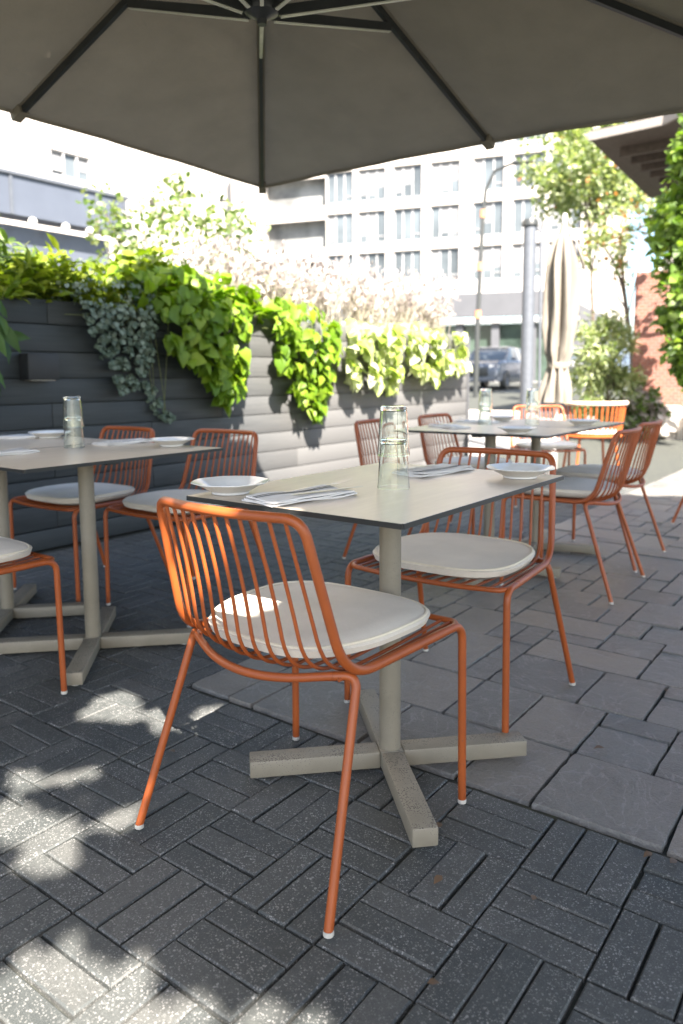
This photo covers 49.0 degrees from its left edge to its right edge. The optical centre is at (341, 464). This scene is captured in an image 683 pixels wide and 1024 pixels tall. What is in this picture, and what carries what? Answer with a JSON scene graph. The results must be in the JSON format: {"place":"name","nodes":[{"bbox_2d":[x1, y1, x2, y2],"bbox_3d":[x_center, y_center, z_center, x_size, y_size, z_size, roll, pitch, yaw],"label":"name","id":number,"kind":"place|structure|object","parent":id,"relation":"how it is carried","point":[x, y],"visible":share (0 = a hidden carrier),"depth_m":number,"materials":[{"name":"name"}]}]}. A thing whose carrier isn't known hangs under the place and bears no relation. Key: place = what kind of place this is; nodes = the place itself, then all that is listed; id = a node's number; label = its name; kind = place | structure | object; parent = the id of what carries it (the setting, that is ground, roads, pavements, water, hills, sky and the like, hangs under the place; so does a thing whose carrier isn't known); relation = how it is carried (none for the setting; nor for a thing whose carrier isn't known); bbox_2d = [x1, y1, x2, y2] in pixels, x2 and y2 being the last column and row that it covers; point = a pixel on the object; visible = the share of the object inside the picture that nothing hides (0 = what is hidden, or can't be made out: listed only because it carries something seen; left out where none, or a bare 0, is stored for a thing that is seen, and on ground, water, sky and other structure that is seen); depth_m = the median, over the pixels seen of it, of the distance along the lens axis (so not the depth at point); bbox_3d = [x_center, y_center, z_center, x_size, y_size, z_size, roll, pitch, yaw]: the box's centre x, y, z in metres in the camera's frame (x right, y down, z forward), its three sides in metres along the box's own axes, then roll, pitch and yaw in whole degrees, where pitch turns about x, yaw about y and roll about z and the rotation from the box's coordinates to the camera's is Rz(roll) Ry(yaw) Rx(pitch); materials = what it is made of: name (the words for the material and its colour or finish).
{"place":"outdoors","nodes":[
{"label":"outdoors","id":0,"kind":"place"},
{"bbox_2d":[223,239,333,318],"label":"ornamental grass","id":1,"kind":"object","parent":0,"point":[283,288],"depth_m":6.39,"materials":[{"name":"plant"}]},
{"bbox_2d":[269,245,365,323],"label":"ornamental grass","id":2,"kind":"object","parent":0,"point":[323,302],"depth_m":6.89,"materials":[{"name":"plant"}]},
{"bbox_2d":[0,487,682,1023],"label":"paver paving","id":3,"kind":"structure","parent":0,"point":[152,909],"depth_m":1.58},
{"bbox_2d":[0,536,67,694],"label":"cafe chair","id":4,"kind":"object","parent":3,"relation":"on","point":[12,550],"visible":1,"depth_m":2.43,"materials":[{"name":"orange metal"}]},
{"bbox_2d":[0,436,107,631],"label":"cafe table","id":5,"kind":"object","parent":3,"relation":"on","point":[13,605],"visible":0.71,"depth_m":3.24,"materials":[{"name":"beige paint"}]},
{"bbox_2d":[0,434,37,438],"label":"napkin","id":6,"kind":"object","parent":5,"relation":"on","point":[19,436],"visible":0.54,"depth_m":3.49,"materials":[{"name":"white fabric"}]},
{"bbox_2d":[28,430,63,438],"bbox_3d":[-1.366,-0.140,3.504,0.182,0.030,0.182,3,8,27],"label":"bread plate","id":7,"kind":"object","parent":5,"relation":"on","point":[45,434],"visible":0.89,"depth_m":3.46,"materials":[{"name":"white ceramic"}]},
{"bbox_2d":[9,426,168,601],"bbox_3d":[-1.246,0.220,3.714,0.582,0.786,0.576,5,8,36],"label":"cafe chair","id":8,"kind":"object","parent":3,"relation":"on","point":[61,497],"visible":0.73,"depth_m":3.65,"materials":[{"name":"orange metal"}]},
{"bbox_2d":[0,442,222,685],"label":"cafe table","id":9,"kind":"object","parent":3,"relation":"on","point":[92,640],"visible":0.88,"depth_m":2.83,"materials":[{"name":"beige paint"}]},
{"bbox_2d":[0,448,39,455],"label":"napkin","id":10,"kind":"object","parent":9,"relation":"on","point":[18,452],"visible":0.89,"depth_m":2.77,"materials":[{"name":"white fabric"}]},
{"bbox_2d":[64,427,84,447],"bbox_3d":[-1.078,-0.130,3.016,0.081,0.122,0.081,5,8,36],"label":"tumbler","id":11,"kind":"object","parent":9,"relation":"on","point":[73,437],"visible":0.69,"depth_m":2.99,"materials":[{"name":"clear glass"}]},
{"bbox_2d":[63,396,83,427],"bbox_3d":[-1.079,-0.211,3.007,0.081,0.122,0.081,5,8,36],"label":"tumbler","id":12,"kind":"object","parent":11,"relation":"on","point":[72,413],"visible":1,"depth_m":2.98,"materials":[{"name":"clear glass"}]},
{"bbox_2d":[92,438,152,445],"bbox_3d":[-0.925,-0.098,3.202,0.123,0.015,0.250,5,9,38],"label":"napkin","id":13,"kind":"object","parent":9,"relation":"on","point":[120,442],"visible":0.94,"depth_m":3.16,"materials":[{"name":"white fabric"}]},
{"bbox_2d":[148,437,194,446],"bbox_3d":[-0.693,-0.091,3.053,0.182,0.030,0.182,2,7,19],"label":"bread plate","id":14,"kind":"object","parent":9,"relation":"on","point":[170,441],"visible":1,"depth_m":3.02,"materials":[{"name":"white ceramic"}]},
{"bbox_2d":[103,428,273,627],"bbox_3d":[-0.701,0.247,3.459,0.582,0.786,0.575,4,8,35],"label":"cafe chair","id":15,"kind":"object","parent":3,"relation":"on","point":[143,505],"visible":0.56,"depth_m":3.45,"materials":[{"name":"orange metal"}]},
{"bbox_2d":[135,496,465,938],"bbox_3d":[-0.082,0.445,1.740,0.582,0.786,0.576,5,8,37],"label":"cafe chair","id":16,"kind":"object","parent":3,"relation":"on","point":[292,622],"visible":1,"depth_m":1.59,"materials":[{"name":"orange painted metal"},{"name":"off white fabric"}]},
{"bbox_2d":[0,0,682,193],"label":"parasol","id":17,"kind":"object","parent":3,"relation":"on","point":[262,95],"visible":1,"depth_m":3.05,"materials":[{"name":"beige fabric"}]},
{"bbox_2d":[342,418,474,558],"bbox_3d":[0.399,0.139,4.314,0.576,0.786,0.582,5,8,36],"label":"cafe chair","id":18,"kind":"object","parent":3,"relation":"on","point":[358,438],"visible":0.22,"depth_m":4.31,"materials":[{"name":"orange painted metal"},{"name":"off white fabric"}]},
{"bbox_2d":[407,413,522,534],"bbox_3d":[0.817,0.071,4.872,0.576,0.786,0.582,5,8,36],"label":"cafe chair","id":19,"kind":"object","parent":3,"relation":"on","point":[464,460],"visible":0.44,"depth_m":4.89,"materials":[{"name":"orange metal"}]},
{"bbox_2d":[509,405,585,506],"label":"cafe chair","id":20,"kind":"object","parent":3,"relation":"on","point":[553,445],"visible":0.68,"depth_m":6.07,"materials":[{"name":"orange metal"}]},
{"bbox_2d":[539,213,584,473],"bbox_3d":[2.051,-1.075,7.095,0.550,2.530,0.550,1,7,0],"label":"closed parasol","id":21,"kind":"object","parent":3,"relation":"on","point":[561,299],"visible":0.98,"depth_m":6.98,"materials":[{"name":"beige fabric"}]},
{"bbox_2d":[3,382,682,1023],"bbox_3d":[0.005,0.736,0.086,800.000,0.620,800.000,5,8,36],"label":"ground","id":22,"kind":"structure","parent":0,"point":[667,458],"depth_m":8.84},
{"bbox_2d":[0,110,203,273],"bbox_3d":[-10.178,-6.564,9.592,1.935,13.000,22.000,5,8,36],"label":"white house","id":23,"kind":"structure","parent":22,"relation":"on","point":[48,173],"depth_m":15.17,"materials":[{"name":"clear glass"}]},
{"bbox_2d":[50,148,90,182],"bbox_3d":[-5.604,-6.142,15.445,0.080,0.500,0.950,5,8,36],"label":"window","id":24,"kind":"structure","parent":23,"relation":"in","point":[64,164],"depth_m":15.47,"materials":[{"name":"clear glass"}]},
{"bbox_2d":[0,170,232,272],"bbox_3d":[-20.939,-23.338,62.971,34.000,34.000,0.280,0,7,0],"label":"tall white building","id":25,"kind":"structure","parent":22,"relation":"on","point":[220,185],"depth_m":63.19,"materials":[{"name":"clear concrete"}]},
{"bbox_2d":[75,171,270,283],"bbox_3d":[-2.164,-2.143,10.382,2.404,3.950,2.578,0,7,1],"label":"garden tree","id":26,"kind":"object","parent":22,"relation":"on","point":[160,215],"visible":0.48,"depth_m":9.95,"materials":[{"name":"green plant"}]},
{"bbox_2d":[0,297,469,551],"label":"planter wall","id":27,"kind":"structure","parent":22,"relation":"on","point":[293,441],"depth_m":5.33,"materials":[{"name":"grey wood"}]},
{"bbox_2d":[0,288,30,396],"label":"trailing plant","id":28,"kind":"object","parent":27,"relation":"hanging from","point":[9,336],"visible":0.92,"depth_m":3.98,"materials":[{"name":"green plant"}]},
{"bbox_2d":[0,228,57,300],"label":"planter shrub","id":29,"kind":"object","parent":27,"relation":"on","point":[4,239],"visible":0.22,"depth_m":4.36,"materials":[{"name":"green plant"}]},
{"bbox_2d":[19,353,59,380],"bbox_3d":[-1.773,-0.572,4.399,0.100,0.158,0.200,5,8,36],"label":"wall light","id":30,"kind":"object","parent":27,"relation":"attached to","point":[38,366],"visible":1,"depth_m":4.35,"materials":[{"name":"black metal"}]},
{"bbox_2d":[0,233,128,309],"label":"planter shrub","id":31,"kind":"object","parent":27,"relation":"on","point":[40,265],"visible":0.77,"depth_m":4.43,"materials":[{"name":"green plant"}]},
{"bbox_2d":[38,276,160,396],"bbox_3d":[-1.553,-0.824,4.870,0.593,0.765,0.849,5,8,36],"label":"trailing plant","id":32,"kind":"object","parent":27,"relation":"hanging from","point":[120,363],"visible":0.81,"depth_m":4.78,"materials":[{"name":"green plant"}]},
{"bbox_2d":[62,246,206,312],"bbox_3d":[-1.455,-1.241,5.095,0.633,0.491,1.022,5,8,36],"label":"planter shrub","id":33,"kind":"object","parent":27,"relation":"on","point":[125,261],"visible":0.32,"depth_m":4.98,"materials":[{"name":"green plant"}]},
{"bbox_2d":[123,298,175,423],"bbox_3d":[-1.321,-0.689,5.108,0.209,0.842,0.381,5,8,36],"label":"trailing plant","id":34,"kind":"object","parent":27,"relation":"hanging from","point":[158,403],"visible":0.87,"depth_m":5.11,"materials":[{"name":"green plant"}]},
{"bbox_2d":[106,263,252,417],"bbox_3d":[-1.130,-0.862,5.306,0.748,1.107,1.353,5,8,36],"label":"trailing plant","id":35,"kind":"object","parent":27,"relation":"hanging from","point":[197,351],"visible":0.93,"depth_m":5.21,"materials":[{"name":"green plant"}]},
{"bbox_2d":[157,263,281,324],"bbox_3d":[-1.060,-1.264,5.585,0.689,0.421,1.227,5,8,36],"label":"planter shrub","id":36,"kind":"object","parent":27,"relation":"on","point":[251,296],"visible":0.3,"depth_m":5.68,"materials":[{"name":"green plant"}]},
{"bbox_2d":[163,229,294,301],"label":"ornamental grass","id":37,"kind":"object","parent":27,"relation":"on","point":[216,262],"depth_m":5.90,"materials":[{"name":"plant"}]},
{"bbox_2d":[253,294,342,424],"bbox_3d":[-0.379,-0.869,6.346,0.727,1.087,1.143,5,8,36],"label":"trailing plant","id":38,"kind":"object","parent":27,"relation":"hanging from","point":[321,373],"visible":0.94,"depth_m":6.16,"materials":[{"name":"green plant"}]},
{"bbox_2d":[344,318,410,397],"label":"trailing plant","id":39,"kind":"object","parent":27,"relation":"hanging from","point":[362,337],"visible":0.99,"depth_m":6.90,"materials":[{"name":"green plant"}]},
{"bbox_2d":[378,322,472,389],"bbox_3d":[0.898,-1.140,7.960,0.659,0.713,1.804,5,8,36],"label":"trailing plant","id":40,"kind":"object","parent":27,"relation":"hanging from","point":[450,363],"visible":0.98,"depth_m":7.81,"materials":[{"name":"green plant"}]},
{"bbox_2d":[379,270,471,333],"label":"ornamental grass","id":41,"kind":"object","parent":27,"relation":"on","point":[434,319],"depth_m":8.46,"materials":[{"name":"plant"}]},
{"bbox_2d":[231,126,628,380],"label":"apartment building","id":42,"kind":"structure","parent":22,"relation":"on","point":[421,214],"depth_m":54.92,"materials":[{"name":"white plaster"},{"name":"dark glass"},{"name":"grey metal"}]},
{"bbox_2d":[327,254,352,283],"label":"window","id":43,"kind":"structure","parent":42,"relation":"in","point":[332,257],"depth_m":57.65,"materials":[{"name":"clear glass"}]},
{"bbox_2d":[327,213,352,245],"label":"window","id":44,"kind":"structure","parent":42,"relation":"in","point":[339,226],"depth_m":57.33,"materials":[{"name":"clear glass"}]},
{"bbox_2d":[327,171,352,203],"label":"window","id":45,"kind":"structure","parent":42,"relation":"in","point":[339,185],"depth_m":56.98,"materials":[{"name":"white glass"}]},
{"bbox_2d":[359,252,384,285],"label":"window","id":46,"kind":"structure","parent":42,"relation":"in","point":[379,258],"depth_m":56.73,"materials":[{"name":"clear glass"}]},
{"bbox_2d":[359,210,384,243],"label":"window","id":47,"kind":"structure","parent":42,"relation":"in","point":[372,223],"depth_m":56.48,"materials":[{"name":"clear glass"}]},
{"bbox_2d":[359,168,384,201],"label":"window","id":48,"kind":"structure","parent":42,"relation":"in","point":[371,181],"depth_m":56.12,"materials":[{"name":"white glass"}]},
{"bbox_2d":[394,250,420,283],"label":"window","id":49,"kind":"structure","parent":42,"relation":"in","point":[403,259],"depth_m":55.89,"materials":[{"name":"white glass"}]},
{"bbox_2d":[394,207,421,240],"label":"window","id":50,"kind":"structure","parent":42,"relation":"in","point":[407,222],"depth_m":55.58,"materials":[{"name":"white glass"}]},
{"bbox_2d":[394,164,421,197],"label":"window","id":51,"kind":"structure","parent":42,"relation":"in","point":[407,179],"depth_m":55.20,"materials":[{"name":"white glass"}]},
{"bbox_2d":[430,247,458,281],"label":"window","id":52,"kind":"structure","parent":42,"relation":"in","point":[445,259],"depth_m":54.97,"materials":[{"name":"white glass"}]},
{"bbox_2d":[431,204,459,238],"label":"window","id":53,"kind":"structure","parent":42,"relation":"in","point":[444,218],"depth_m":54.64,"materials":[{"name":"white glass"}]},
{"bbox_2d":[431,160,459,194],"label":"window","id":54,"kind":"structure","parent":42,"relation":"in","point":[445,176],"depth_m":54.27,"materials":[{"name":"white glass"}]},
{"bbox_2d":[472,245,501,279],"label":"window","id":55,"kind":"structure","parent":42,"relation":"in","point":[492,254],"depth_m":53.91,"materials":[{"name":"white glass"}]},
{"bbox_2d":[473,201,502,235],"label":"window","id":56,"kind":"structure","parent":42,"relation":"in","point":[493,225],"depth_m":53.55,"materials":[{"name":"white glass"}]},
{"bbox_2d":[473,156,503,190],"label":"window","id":57,"kind":"structure","parent":42,"relation":"in","point":[483,167],"depth_m":53.24,"materials":[{"name":"white glass"}]},
{"bbox_2d":[440,323,546,380],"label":"shop window","id":58,"kind":"structure","parent":42,"relation":"in","point":[510,334],"depth_m":54.17,"materials":[{"name":"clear glass"}]},
{"bbox_2d":[511,242,542,277],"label":"window","id":59,"kind":"structure","parent":42,"relation":"in","point":[517,249],"depth_m":53.19,"materials":[{"name":"white glass"}]},
{"bbox_2d":[512,197,543,232],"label":"window","id":60,"kind":"structure","parent":42,"relation":"in","point":[523,209],"depth_m":52.74,"materials":[{"name":"white glass"}]},
{"bbox_2d":[513,152,544,187],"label":"window","id":61,"kind":"structure","parent":42,"relation":"in","point":[516,183],"depth_m":52.43,"materials":[{"name":"white glass"}]},
{"bbox_2d":[549,198,580,230],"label":"window","id":62,"kind":"structure","parent":42,"relation":"in","point":[553,226],"depth_m":52.06,"materials":[{"name":"white glass"}]},
{"bbox_2d":[473,159,532,396],"bbox_3d":[5.076,-5.817,23.760,1.760,7.296,0.548,0,7,1],"label":"street lamp","id":63,"kind":"object","parent":22,"relation":"on","point":[480,264],"visible":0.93,"depth_m":23.71,"materials":[{"name":"grey metal"}]},
{"bbox_2d":[519,218,542,449],"bbox_3d":[2.480,-1.687,9.991,0.340,3.065,0.340,5,8,36],"label":"steel post","id":64,"kind":"object","parent":22,"relation":"on","point":[529,225],"visible":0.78,"depth_m":9.89,"materials":[{"name":"grey metal"}]},
{"bbox_2d":[513,121,655,392],"bbox_3d":[7.416,-6.384,22.647,4.963,8.791,4.621,5,8,36],"label":"street tree","id":65,"kind":"object","parent":22,"relation":"on","point":[584,155],"visible":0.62,"depth_m":21.67,"materials":[{"name":"green plant"}]},
{"bbox_2d":[562,401,628,466],"bbox_3d":[2.486,-0.241,7.457,0.637,0.787,0.630,0,7,0],"label":"slatted armchair","id":66,"kind":"object","parent":22,"relation":"on","point":[602,434],"visible":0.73,"depth_m":7.20,"materials":[{"name":"orange metal"}]},
{"bbox_2d":[569,305,650,439],"bbox_3d":[4.104,-1.452,11.781,1.367,2.179,1.701,5,8,36],"label":"shrub","id":67,"kind":"object","parent":22,"relation":"on","point":[610,377],"visible":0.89,"depth_m":11.60,"materials":[{"name":"green plant"}]},
{"bbox_2d":[575,176,657,372],"bbox_3d":[6.945,-4.305,18.865,2.049,5.757,2.291,-2,7,-17],"label":"street tree","id":68,"kind":"object","parent":22,"relation":"on","point":[603,239],"visible":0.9,"depth_m":18.58,"materials":[{"name":"green plant"}]},
{"bbox_2d":[597,381,673,439],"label":"shrub","id":69,"kind":"object","parent":22,"relation":"on","point":[653,397],"visible":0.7,"depth_m":11.71,"materials":[{"name":"green plant"}]},
{"bbox_2d":[615,271,682,440],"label":"brick wall","id":70,"kind":"structure","parent":22,"relation":"on","point":[647,302],"depth_m":12.27,"materials":[{"name":"brick"}]},
{"bbox_2d":[644,113,682,392],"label":"ivy","id":71,"kind":"object","parent":70,"relation":"attached to","point":[670,315],"visible":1,"depth_m":10.13,"materials":[{"name":"green plant"}]},
{"bbox_2d":[316,256,417,328],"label":"ornamental grass","id":72,"kind":"object","parent":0,"point":[367,307],"depth_m":7.46,"materials":[{"name":"plant"}]},
{"bbox_2d":[356,266,440,330],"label":"ornamental grass","id":73,"kind":"object","parent":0,"point":[403,317],"depth_m":8.00,"materials":[{"name":"plant"}]},
{"bbox_2d":[192,469,682,861],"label":"flagstone paving","id":74,"kind":"structure","parent":0,"point":[614,787],"depth_m":2.53,"materials":[{"name":"grey stone"}]},
{"bbox_2d":[186,463,563,847],"bbox_3d":[0.128,0.429,1.972,0.605,0.760,0.845,5,8,36],"label":"cafe table","id":75,"kind":"object","parent":74,"relation":"on","point":[391,514],"visible":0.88,"depth_m":1.94,"materials":[{"name":"grey metal"}]},
{"bbox_2d":[191,476,268,495],"bbox_3d":[-0.267,0.054,1.800,0.182,0.030,0.182,-6,9,-39],"label":"bread plate","id":76,"kind":"object","parent":75,"relation":"on","point":[229,485],"visible":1,"depth_m":1.82,"materials":[{"name":"white ceramic"}]},
{"bbox_2d":[242,484,356,506],"bbox_3d":[-0.093,0.070,1.727,0.250,0.015,0.123,-6,9,-41],"label":"napkin","id":77,"kind":"object","parent":75,"relation":"on","point":[275,498],"visible":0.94,"depth_m":1.69,"materials":[{"name":"white fabric"}]},
{"bbox_2d":[295,486,362,494],"bbox_3d":[-0.026,0.060,1.736,0.205,0.002,0.014,-6,9,-38],"label":"knife","id":78,"kind":"object","parent":77,"relation":"on","point":[328,490],"visible":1,"depth_m":1.74,"materials":[{"name":"metal"}]},
{"bbox_2d":[377,456,409,489],"bbox_3d":[0.130,-0.003,1.866,0.081,0.122,0.081,5,8,36],"label":"tumbler","id":79,"kind":"object","parent":75,"relation":"on","point":[393,473],"visible":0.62,"depth_m":1.84,"materials":[{"name":"clear glass"}]},
{"bbox_2d":[377,406,409,456],"bbox_3d":[0.129,-0.084,1.856,0.081,0.122,0.081,5,8,36],"label":"tumbler","id":80,"kind":"object","parent":79,"relation":"on","point":[393,439],"visible":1,"depth_m":1.82,"materials":[{"name":"clear glass"}]},
{"bbox_2d":[409,463,474,476],"bbox_3d":[0.268,0.015,2.176,0.123,0.015,0.250,6,9,44],"label":"napkin","id":81,"kind":"object","parent":75,"relation":"on","point":[434,470],"visible":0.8,"depth_m":2.15,"materials":[{"name":"white fabric"}]},
{"bbox_2d":[486,463,554,479],"bbox_3d":[0.487,0.021,2.043,0.182,0.030,0.182,1,7,13],"label":"bread plate","id":82,"kind":"object","parent":75,"relation":"on","point":[522,471],"visible":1,"depth_m":2.05,"materials":[{"name":"white ceramic"}]},
{"bbox_2d":[344,447,575,732],"bbox_3d":[0.389,0.362,2.418,0.582,0.786,0.575,4,8,35],"label":"cafe chair","id":83,"kind":"object","parent":74,"relation":"on","point":[460,556],"visible":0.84,"depth_m":2.34,"materials":[{"name":"orange metal"}]},
{"bbox_2d":[408,423,589,584],"bbox_3d":[0.784,0.191,3.969,0.845,0.760,0.741,5,8,36],"label":"cafe table","id":84,"kind":"object","parent":74,"relation":"on","point":[489,433],"visible":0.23,"depth_m":3.86,"materials":[{"name":"beige paint"}]},
{"bbox_2d":[428,424,470,428],"bbox_3d":[0.581,-0.206,4.047,0.123,0.015,0.250,-3,7,-23],"label":"napkin","id":85,"kind":"object","parent":84,"relation":"on","point":[453,426],"visible":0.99,"depth_m":4.00,"materials":[{"name":"white fabric"}]},
{"bbox_2d":[497,426,537,433],"bbox_3d":[0.841,-0.163,3.591,0.182,0.030,0.182,-2,7,-10],"label":"bread plate","id":86,"kind":"object","parent":84,"relation":"on","point":[516,429],"visible":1,"depth_m":3.55,"materials":[{"name":"white ceramic"}]},
{"bbox_2d":[454,418,624,554],"bbox_3d":[1.151,0.131,4.459,0.845,0.760,0.741,5,8,36],"label":"cafe table","id":87,"kind":"object","parent":74,"relation":"on","point":[567,546],"visible":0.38,"depth_m":4.41,"materials":[{"name":"beige paint"}]},
{"bbox_2d":[478,410,491,424],"bbox_3d":[0.819,-0.289,4.271,0.081,0.122,0.081,5,8,36],"label":"tumbler","id":88,"kind":"object","parent":87,"relation":"on","point":[485,417],"visible":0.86,"depth_m":4.24,"materials":[{"name":"clear glass"}]},
{"bbox_2d":[478,389,492,409],"bbox_3d":[0.819,-0.370,4.261,0.081,0.122,0.081,5,8,36],"label":"tumbler","id":89,"kind":"object","parent":88,"relation":"on","point":[485,399],"visible":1,"depth_m":4.23,"materials":[{"name":"clear glass"}]},
{"bbox_2d":[492,415,515,420],"bbox_3d":[0.984,-0.281,4.584,0.164,0.030,0.164,-5,8,-36],"label":"bread plate","id":90,"kind":"object","parent":87,"relation":"on","point":[501,417],"visible":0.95,"depth_m":4.55,"materials":[{"name":"white ceramic"}]},
{"bbox_2d":[525,410,538,424],"bbox_3d":[1.084,-0.289,4.254,0.081,0.122,0.081,5,8,36],"label":"tumbler","id":91,"kind":"object","parent":87,"relation":"on","point":[532,417],"visible":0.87,"depth_m":4.22,"materials":[{"name":"clear glass"}]},
{"bbox_2d":[525,388,539,409],"bbox_3d":[1.083,-0.370,4.245,0.081,0.122,0.081,5,8,36],"label":"tumbler","id":92,"kind":"object","parent":91,"relation":"on","point":[532,400],"visible":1,"depth_m":4.21,"materials":[{"name":"clear glass"}]},
{"bbox_2d":[566,419,600,425],"bbox_3d":[1.337,-0.233,4.156,0.182,0.030,0.182,-7,9,-44],"label":"bread plate","id":93,"kind":"object","parent":87,"relation":"on","point":[583,422],"visible":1,"depth_m":4.12,"materials":[{"name":"white ceramic"}]},
{"bbox_2d":[499,426,644,604],"bbox_3d":[1.167,0.201,3.752,0.575,0.786,0.582,4,8,35],"label":"cafe chair","id":94,"kind":"object","parent":74,"relation":"on","point":[586,492],"visible":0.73,"depth_m":3.56,"materials":[{"name":"orange metal"}]},
{"bbox_2d":[537,419,665,571],"bbox_3d":[1.504,0.134,4.301,0.575,0.786,0.582,5,8,37],"label":"cafe chair","id":95,"kind":"object","parent":74,"relation":"on","point":[592,471],"visible":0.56,"depth_m":4.16,"materials":[{"name":"orange metal"}]},
{"bbox_2d":[308,176,662,344],"label":"sky","id":96,"kind":"structure","parent":0,"point":[645,266],"materials":[{"name":"white"}]},
{"bbox_2d":[468,414,573,455],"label":"pavement","id":97,"kind":"structure","parent":0,"point":[502,442],"depth_m":11.85,"materials":[{"name":"concrete"}]},
{"bbox_2d":[588,114,682,197],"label":"roof canopy","id":98,"kind":"object","parent":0,"point":[634,151],"visible":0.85,"depth_m":13.33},
{"bbox_2d":[642,175,680,259],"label":"ivy","id":99,"kind":"object","parent":98,"relation":"hanging from","point":[650,238],"visible":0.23,"depth_m":10.81,"materials":[{"name":"green plant"}]},
{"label":"street","id":100,"kind":"structure","parent":0,"visible":0},
{"bbox_2d":[469,346,520,388],"bbox_3d":[6.097,-3.875,29.968,2.180,1.665,4.640,3,8,28],"label":"parked car","id":101,"kind":"object","parent":100,"relation":"on","point":[501,366],"visible":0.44,"depth_m":28.78,"materials":[{"name":"silver metal"}]},
{"bbox_2d":[469,410,593,418],"bbox_3d":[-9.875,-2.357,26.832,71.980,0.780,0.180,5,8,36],"label":"kerb","id":102,"kind":"structure","parent":100,"relation":"on","point":[497,412],"depth_m":16.66,"materials":[{"name":"stone"}]},
{"bbox_2d":[568,347,594,380],"bbox_3d":[10.385,-4.410,33.595,2.180,1.665,4.640,2,7,23],"label":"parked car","id":103,"kind":"object","parent":100,"relation":"on","point":[570,366],"visible":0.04,"depth_m":31.52,"materials":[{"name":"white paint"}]},
{"bbox_2d":[571,346,629,384],"bbox_3d":[11.801,-4.305,32.671,4.640,1.665,2.180,-7,9,-43],"label":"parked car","id":104,"kind":"object","parent":100,"relation":"on","point":[626,360],"visible":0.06,"depth_m":31.62,"materials":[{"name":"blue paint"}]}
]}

